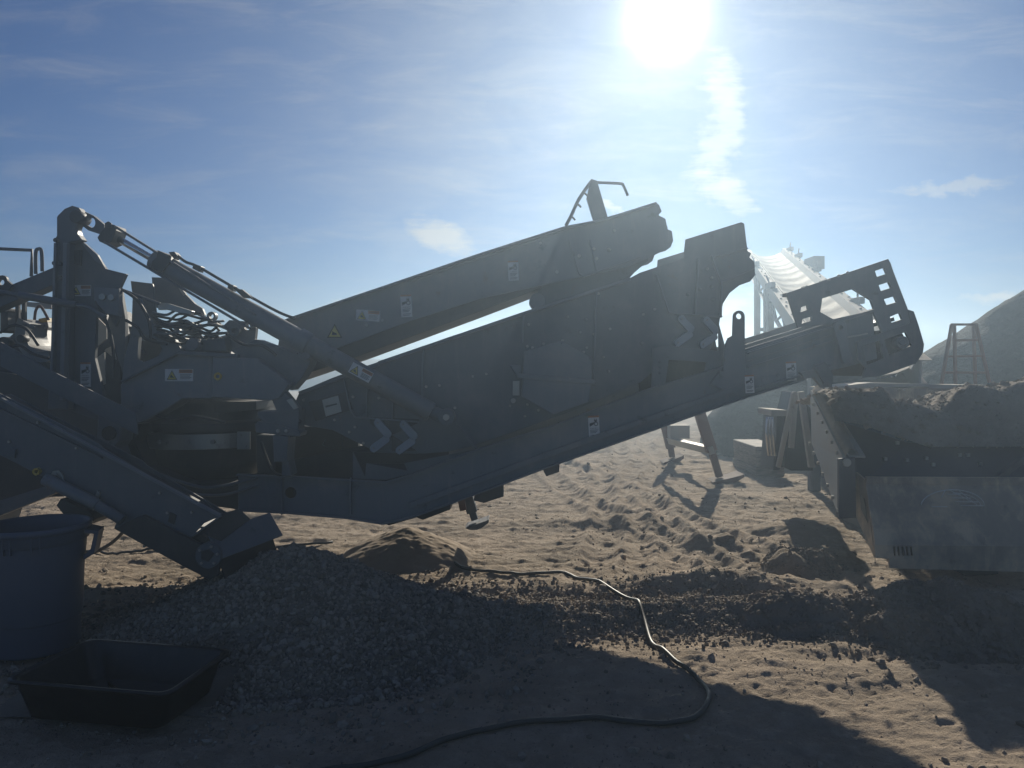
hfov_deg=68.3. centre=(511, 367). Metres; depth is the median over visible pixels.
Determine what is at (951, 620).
dirt pile
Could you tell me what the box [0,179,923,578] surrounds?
crushing plant
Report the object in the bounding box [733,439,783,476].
timber block
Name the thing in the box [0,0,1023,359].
sky
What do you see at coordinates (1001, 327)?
stockpile
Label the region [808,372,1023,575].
feed hopper
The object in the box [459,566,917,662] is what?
gravel windrow
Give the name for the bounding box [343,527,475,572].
sand pile
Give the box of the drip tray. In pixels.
[7,639,229,728]
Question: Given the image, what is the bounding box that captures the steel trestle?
[660,413,743,483]
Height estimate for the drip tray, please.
0.214 m
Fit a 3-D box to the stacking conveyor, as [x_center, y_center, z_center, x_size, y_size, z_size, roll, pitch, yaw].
[6.078,-1.017,16.424,2.043,5.634,15.576,0,0,15]
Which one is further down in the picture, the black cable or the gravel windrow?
the gravel windrow
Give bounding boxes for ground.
[0,391,1023,767]
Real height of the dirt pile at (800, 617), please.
0.265 m
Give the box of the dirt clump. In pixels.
[752,546,859,579]
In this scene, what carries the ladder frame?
on the feed hopper
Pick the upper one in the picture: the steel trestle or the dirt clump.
the steel trestle
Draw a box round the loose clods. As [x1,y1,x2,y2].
[0,443,1023,767]
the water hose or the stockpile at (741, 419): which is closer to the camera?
the water hose
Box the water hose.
[322,562,711,767]
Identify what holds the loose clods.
on the ground
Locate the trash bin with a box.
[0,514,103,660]
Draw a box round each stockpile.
[700,376,876,457]
[844,290,1023,442]
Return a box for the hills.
[289,359,379,390]
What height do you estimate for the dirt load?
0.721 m
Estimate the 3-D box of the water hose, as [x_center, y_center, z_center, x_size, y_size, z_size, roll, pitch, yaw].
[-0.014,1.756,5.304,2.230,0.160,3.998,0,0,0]
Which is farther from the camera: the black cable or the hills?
the hills
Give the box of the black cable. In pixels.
[86,541,332,554]
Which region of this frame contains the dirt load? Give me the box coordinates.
[794,376,1023,448]
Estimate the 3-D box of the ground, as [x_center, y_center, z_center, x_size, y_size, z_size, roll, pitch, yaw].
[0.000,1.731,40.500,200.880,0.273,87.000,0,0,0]
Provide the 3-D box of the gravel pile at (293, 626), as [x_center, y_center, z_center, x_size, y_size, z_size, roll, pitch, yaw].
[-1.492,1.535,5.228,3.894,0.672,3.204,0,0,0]
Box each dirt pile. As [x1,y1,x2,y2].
[639,589,861,643]
[813,575,1023,669]
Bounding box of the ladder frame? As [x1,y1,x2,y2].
[940,323,990,383]
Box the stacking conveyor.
[747,243,931,491]
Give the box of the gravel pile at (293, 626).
[0,541,579,747]

